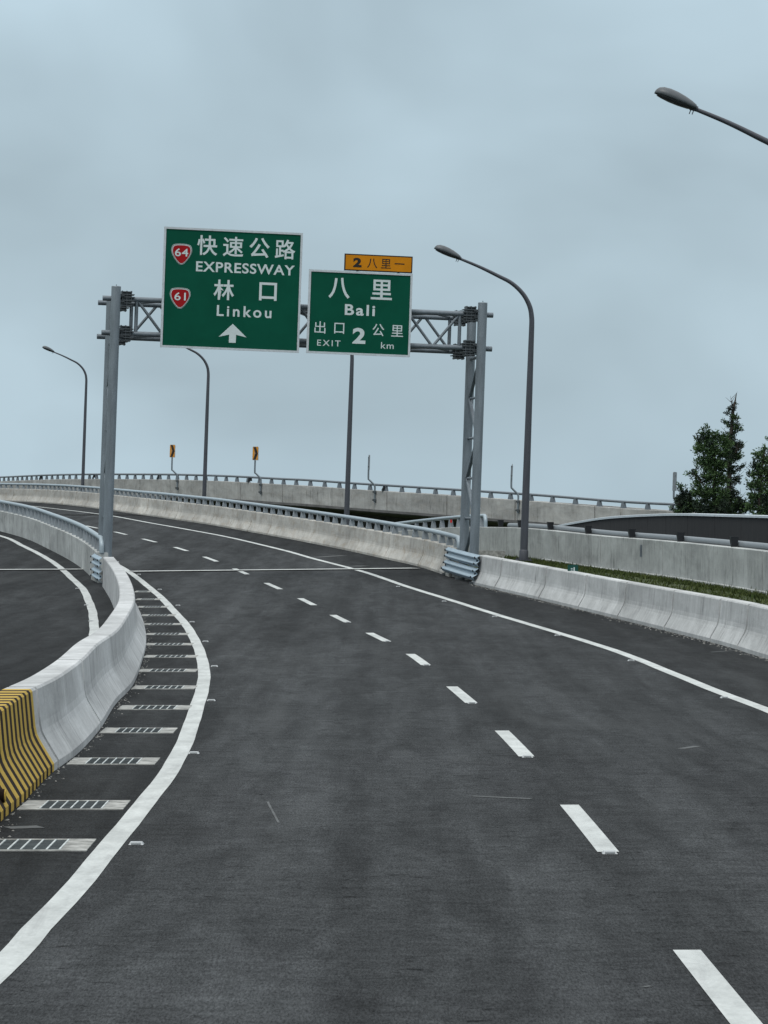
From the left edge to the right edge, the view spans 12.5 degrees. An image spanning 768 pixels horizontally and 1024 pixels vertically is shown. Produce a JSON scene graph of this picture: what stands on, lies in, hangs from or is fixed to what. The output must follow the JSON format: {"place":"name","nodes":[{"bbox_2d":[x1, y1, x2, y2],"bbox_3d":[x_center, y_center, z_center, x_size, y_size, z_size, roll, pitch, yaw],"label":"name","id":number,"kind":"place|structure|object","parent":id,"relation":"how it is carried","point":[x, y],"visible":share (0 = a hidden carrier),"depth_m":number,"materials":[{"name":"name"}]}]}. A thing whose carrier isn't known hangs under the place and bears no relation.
{"place":"outdoors","nodes":[
{"label":"outdoors","id":0,"kind":"place"},
{"bbox_2d":[0,501,767,1023],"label":"road","id":1,"kind":"structure","parent":0,"point":[398,863],"depth_m":30.28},
{"bbox_2d":[0,569,39,569],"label":"expansion joint","id":2,"kind":"object","parent":1,"relation":"on","point":[19,569],"visible":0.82,"depth_m":108.93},
{"bbox_2d":[0,839,95,850],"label":"drain grating","id":3,"kind":"object","parent":1,"relation":"on","point":[45,844],"visible":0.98,"depth_m":27.19,"materials":[{"name":"metal"}]},
{"bbox_2d":[0,535,98,634],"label":"edge line","id":4,"kind":"object","parent":1,"relation":"on","point":[93,624],"visible":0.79,"depth_m":94.65,"materials":[{"name":"paint"}]},
{"bbox_2d":[0,500,107,580],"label":"concrete barrier","id":5,"kind":"object","parent":1,"relation":"on","point":[77,543],"visible":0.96,"depth_m":125.05,"materials":[{"name":"concrete"}]},
{"bbox_2d":[0,557,145,821],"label":"concrete barrier","id":6,"kind":"object","parent":1,"relation":"on","point":[54,716],"visible":0.99,"depth_m":38.33,"materials":[{"name":"grey concrete"}]},
{"bbox_2d":[0,788,5,802],"bbox_3d":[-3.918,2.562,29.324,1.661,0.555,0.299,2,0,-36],"label":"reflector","id":7,"kind":"object","parent":6,"relation":"attached to","point":[3,795],"visible":1,"depth_m":29.66,"materials":[{"name":"metal"}]},
{"bbox_2d":[17,800,130,809],"bbox_3d":[-2.706,2.579,30.786,0.912,0.050,0.920,0,0,0],"label":"drain grating","id":8,"kind":"object","parent":1,"relation":"on","point":[74,804],"visible":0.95,"depth_m":30.70,"materials":[{"name":"metal"}]},
{"bbox_2d":[90,553,101,582],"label":"guardrail piece","id":9,"kind":"object","parent":1,"relation":"on","point":[96,575],"visible":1,"depth_m":99.64,"materials":[{"name":"metal"}]},
{"bbox_2d":[0,565,210,983],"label":"edge line","id":10,"kind":"object","parent":1,"relation":"on","point":[17,950],"visible":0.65,"depth_m":28.05,"materials":[{"name":"paint"}]},
{"bbox_2d":[66,758,159,764],"bbox_3d":[-2.762,2.565,35.993,0.890,0.051,0.920,0,0,0],"label":"drain grating","id":11,"kind":"object","parent":1,"relation":"on","point":[113,761],"visible":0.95,"depth_m":35.90,"materials":[{"name":"metal"}]},
{"bbox_2d":[129,841,143,844],"bbox_3d":[-1.917,2.562,27.246,0.115,0.020,0.116,0,0,0],"label":"road stud","id":12,"kind":"object","parent":1,"relation":"on","point":[136,843],"visible":1,"depth_m":27.20,"materials":[{"name":"white plastic"}]},
{"bbox_2d":[101,728,177,732],"bbox_3d":[-2.843,2.552,40.832,0.846,0.051,0.920,0,0,0],"label":"drain grating","id":13,"kind":"object","parent":1,"relation":"on","point":[138,730],"visible":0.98,"depth_m":40.78,"materials":[{"name":"metal"}]},
{"bbox_2d":[136,598,160,599],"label":"drain grating","id":14,"kind":"object","parent":1,"relation":"on","point":[148,598],"visible":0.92,"depth_m":89.83,"materials":[{"name":"metal"}]},
{"bbox_2d":[138,606,167,607],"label":"drain grating","id":15,"kind":"object","parent":1,"relation":"on","point":[152,606],"visible":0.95,"depth_m":85.28,"materials":[{"name":"metal"}]},
{"bbox_2d":[117,705,191,709],"bbox_3d":[-2.957,2.540,45.425,0.909,0.051,0.920,0,0,0],"label":"drain grating","id":16,"kind":"object","parent":1,"relation":"on","point":[154,707],"visible":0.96,"depth_m":45.36,"materials":[{"name":"metal"}]},
{"bbox_2d":[141,614,175,615],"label":"drain grating","id":17,"kind":"object","parent":1,"relation":"on","point":[158,614],"visible":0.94,"depth_m":80.47,"materials":[{"name":"metal"}]},
{"bbox_2d":[144,623,182,624],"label":"drain grating","id":18,"kind":"object","parent":1,"relation":"on","point":[163,623],"visible":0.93,"depth_m":75.64,"materials":[{"name":"metal"}]},
{"bbox_2d":[131,685,197,688],"bbox_3d":[-3.142,2.527,50.378,0.898,0.051,0.920,0,0,0],"label":"drain grating","id":19,"kind":"object","parent":1,"relation":"on","point":[164,686],"visible":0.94,"depth_m":50.30,"materials":[{"name":"metal"}]},
{"bbox_2d":[146,633,188,634],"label":"drain grating","id":20,"kind":"object","parent":1,"relation":"on","point":[167,633],"visible":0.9,"depth_m":70.35,"materials":[{"name":"metal"}]},
{"bbox_2d":[139,669,197,671],"bbox_3d":[-3.401,2.512,55.420,0.917,0.051,0.920,0,0,0],"label":"drain grating","id":21,"kind":"object","parent":1,"relation":"on","point":[167,670],"visible":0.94,"depth_m":55.33,"materials":[{"name":"metal"}]},
{"bbox_2d":[146,643,193,645],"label":"drain grating","id":22,"kind":"object","parent":1,"relation":"on","point":[168,644],"visible":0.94,"depth_m":65.28,"materials":[{"name":"metal"}]},
{"bbox_2d":[143,655,197,657],"bbox_3d":[-3.657,2.495,60.407,0.901,0.050,0.920,0,0,0],"label":"drain grating","id":23,"kind":"object","parent":1,"relation":"on","point":[170,656],"visible":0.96,"depth_m":60.28,"materials":[{"name":"metal"}]},
{"bbox_2d":[0,483,459,576],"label":"concrete barrier","id":24,"kind":"object","parent":1,"relation":"on","point":[424,551],"visible":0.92,"depth_m":143.32,"materials":[{"name":"concrete"}]},
{"bbox_2d":[134,568,400,571],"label":"expansion joint","id":25,"kind":"object","parent":1,"relation":"on","point":[279,569],"visible":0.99,"depth_m":109.19,"materials":[{"name":"grey metal"}]},
{"bbox_2d":[265,583,281,588],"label":"lane marking","id":26,"kind":"object","parent":1,"relation":"on","point":[272,585],"visible":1,"depth_m":97.91,"materials":[{"name":"paint"}]},
{"bbox_2d":[91,284,493,582],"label":"sign gantry","id":27,"kind":"object","parent":1,"relation":"on","point":[115,334],"visible":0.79,"depth_m":102.48,"materials":[{"name":"metal"}]},
{"bbox_2d":[160,226,302,352],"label":"direction sign","id":28,"kind":"object","parent":27,"relation":"attached to","point":[227,289],"visible":1,"depth_m":101.32,"materials":[{"name":"metal"}]},
{"bbox_2d":[306,269,412,356],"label":"direction sign","id":29,"kind":"object","parent":27,"relation":"attached to","point":[358,313],"visible":1,"depth_m":101.92,"materials":[{"name":"metal"}]},
{"bbox_2d":[344,253,412,272],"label":"exit plate","id":30,"kind":"object","parent":29,"relation":"attached to","point":[378,263],"visible":1,"depth_m":101.97,"materials":[{"name":"metal"}]},
{"bbox_2d":[297,598,315,604],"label":"lane marking","id":31,"kind":"object","parent":1,"relation":"on","point":[307,601],"visible":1,"depth_m":88.42,"materials":[{"name":"paint"}]},
{"bbox_2d":[330,615,347,621],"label":"lane marking","id":32,"kind":"object","parent":1,"relation":"on","point":[339,618],"visible":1,"depth_m":78.63,"materials":[{"name":"paint"}]},
{"bbox_2d":[4,555,738,986],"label":"road scuffs","id":33,"kind":"object","parent":1,"relation":"on","point":[270,805],"visible":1,"depth_m":30.39,"materials":[{"name":"grey asphalt"}]},
{"bbox_2d":[367,633,387,640],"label":"lane marking","id":34,"kind":"object","parent":1,"relation":"on","point":[377,636],"visible":1,"depth_m":69.06,"materials":[{"name":"paint"}]},
{"bbox_2d":[0,584,767,838],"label":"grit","id":35,"kind":"object","parent":1,"relation":"on","point":[470,584],"visible":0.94,"depth_m":64.41,"materials":[{"name":"grey gravel"}]},
{"bbox_2d":[34,506,767,712],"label":"edge line","id":36,"kind":"object","parent":1,"relation":"on","point":[708,687],"visible":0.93,"depth_m":66.70,"materials":[{"name":"paint"}]},
{"bbox_2d":[406,654,429,664],"bbox_3d":[0.574,2.482,59.336,0.172,0.012,4.151,2,0,-3],"label":"lane marking","id":37,"kind":"object","parent":1,"relation":"on","point":[418,659],"visible":1,"depth_m":59.24,"materials":[{"name":"paint"}]},
{"bbox_2d":[441,547,479,583],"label":"guardrail piece","id":38,"kind":"object","parent":1,"relation":"on","point":[464,570],"visible":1,"depth_m":102.18,"materials":[{"name":"metal"}]},
{"bbox_2d":[446,686,476,702],"bbox_3d":[1.066,2.515,48.567,0.166,0.010,4.150,2,0,-2],"label":"lane marking","id":39,"kind":"object","parent":1,"relation":"on","point":[462,695],"visible":1,"depth_m":48.52,"materials":[{"name":"paint"}]},
{"bbox_2d":[496,731,533,755],"bbox_3d":[1.428,2.541,38.758,0.168,0.013,4.151,2,0,-2],"label":"lane marking","id":40,"kind":"object","parent":1,"relation":"on","point":[514,743],"visible":1,"depth_m":38.64,"materials":[{"name":"paint"}]},
{"bbox_2d":[522,755,532,757],"bbox_3d":[1.490,2.537,36.554,0.115,0.020,0.116,0,0,0],"label":"road stud","id":41,"kind":"object","parent":1,"relation":"on","point":[527,756],"visible":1,"depth_m":36.50,"materials":[{"name":"white plastic"}]},
{"bbox_2d":[561,805,618,851],"bbox_3d":[1.662,2.568,28.744,0.168,0.014,4.150,2,0,-1],"label":"lane marking","id":42,"kind":"object","parent":1,"relation":"on","point":[595,835],"visible":1,"depth_m":28.57,"materials":[{"name":"paint"}]},
{"bbox_2d":[602,850,616,853],"bbox_3d":[1.701,2.564,26.539,0.115,0.020,0.116,0,0,0],"label":"road stud","id":43,"kind":"object","parent":1,"relation":"on","point":[609,852],"visible":1,"depth_m":26.50,"materials":[{"name":"white plastic"}]},
{"bbox_2d":[472,555,767,658],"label":"concrete barrier","id":44,"kind":"object","parent":1,"relation":"on","point":[741,625],"visible":0.99,"depth_m":76.16,"materials":[{"name":"grey concrete"}]},
{"bbox_2d":[568,565,577,570],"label":"distance plate","id":45,"kind":"object","parent":44,"relation":"on","point":[572,567],"visible":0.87,"depth_m":86.89,"materials":[{"name":"metal"}]},
{"bbox_2d":[673,950,762,1023],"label":"lane marking","id":46,"kind":"object","parent":1,"relation":"on","point":[727,1000],"visible":1,"depth_m":19.16,"materials":[{"name":"paint"}]},
{"bbox_2d":[0,0,767,514],"label":"sky","id":47,"kind":"structure","parent":0,"point":[533,142],"materials":[{"name":"grey"}]},
{"bbox_2d":[467,554,767,604],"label":"verge","id":48,"kind":"structure","parent":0,"point":[674,584],"depth_m":89.98,"materials":[{"name":"green plant"}]},
{"bbox_2d":[42,346,87,491],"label":"street lamp","id":49,"kind":"object","parent":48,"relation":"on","point":[84,428],"visible":0.83,"depth_m":254.90,"materials":[{"name":"metal"}]},
{"bbox_2d":[186,348,209,503],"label":"street lamp","id":50,"kind":"object","parent":48,"relation":"on","point":[204,486],"visible":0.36,"depth_m":206.91,"materials":[{"name":"metal"}]},
{"bbox_2d":[301,314,353,524],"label":"street lamp","id":51,"kind":"object","parent":48,"relation":"on","point":[348,463],"visible":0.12,"depth_m":159.91,"materials":[{"name":"metal"}]},
{"bbox_2d":[434,245,533,560],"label":"street lamp","id":52,"kind":"object","parent":48,"relation":"on","point":[451,253],"visible":1,"depth_m":114.90,"materials":[{"name":"metal"}]},
{"bbox_2d":[479,550,504,557],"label":"kerb","id":53,"kind":"structure","parent":48,"relation":"on","point":[494,553],"depth_m":120.88,"materials":[{"name":"concrete"}]},
{"bbox_2d":[389,514,767,594],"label":"concrete wall","id":54,"kind":"structure","parent":48,"relation":"on","point":[735,562],"depth_m":102.14,"materials":[{"name":"grey concrete"}]},
{"bbox_2d":[654,87,767,144],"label":"street lamp","id":55,"kind":"object","parent":48,"relation":"on","point":[672,96],"visible":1,"depth_m":71.77,"materials":[{"name":"metal"}]},
{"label":"ramp road","id":56,"kind":"structure","parent":0,"visible":0},
{"bbox_2d":[559,513,767,542],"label":"dark parapet","id":57,"kind":"structure","parent":56,"relation":"on","point":[751,528],"depth_m":128.25,"materials":[{"name":"grey concrete"}]},
{"label":"ground","id":58,"kind":"structure","parent":0,"visible":0},
{"bbox_2d":[0,473,743,530],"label":"flyover","id":59,"kind":"object","parent":58,"relation":"on","point":[395,506],"visible":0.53,"depth_m":207.59,"materials":[{"name":"concrete"}]},
{"bbox_2d":[170,445,178,489],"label":"chevron sign","id":60,"kind":"object","parent":59,"relation":"attached to","point":[172,451],"visible":1,"depth_m":234.51,"materials":[{"name":"metal"}]},
{"bbox_2d":[252,446,261,494],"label":"chevron sign","id":61,"kind":"object","parent":59,"relation":"attached to","point":[255,454],"visible":1,"depth_m":219.47,"materials":[{"name":"metal"}]},
{"bbox_2d":[367,455,375,502],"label":"flyover sign","id":62,"kind":"object","parent":59,"relation":"attached to","point":[374,492],"visible":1,"depth_m":204.65,"materials":[{"name":"metal"}]},
{"bbox_2d":[510,464,519,512],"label":"flyover sign","id":63,"kind":"object","parent":59,"relation":"attached to","point":[517,501],"visible":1,"depth_m":190.42,"materials":[{"name":"metal"}]},
{"bbox_2d":[672,472,676,500],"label":"flyover sign","id":64,"kind":"object","parent":59,"relation":"attached to","point":[674,481],"visible":0.52,"depth_m":178.64,"materials":[{"name":"metal"}]},
{"bbox_2d":[668,481,698,512],"bbox_3d":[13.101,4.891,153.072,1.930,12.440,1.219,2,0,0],"label":"bush","id":65,"kind":"object","parent":58,"relation":"on","point":[684,501],"visible":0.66,"depth_m":152.87,"materials":[{"name":"green plant"}]},
{"bbox_2d":[682,423,735,513],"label":"broadleaf tree","id":66,"kind":"object","parent":58,"relation":"on","point":[707,446],"visible":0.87,"depth_m":151.84,"materials":[{"name":"green plant"}]},
{"bbox_2d":[721,393,749,514],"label":"pointed tree","id":67,"kind":"object","parent":58,"relation":"on","point":[736,502],"visible":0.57,"depth_m":153.91,"materials":[{"name":"green plant"}]},
{"bbox_2d":[740,437,767,514],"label":"broadleaf tree","id":68,"kind":"object","parent":58,"relation":"on","point":[759,500],"visible":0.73,"depth_m":149.88,"materials":[{"name":"green plant"}]}
]}

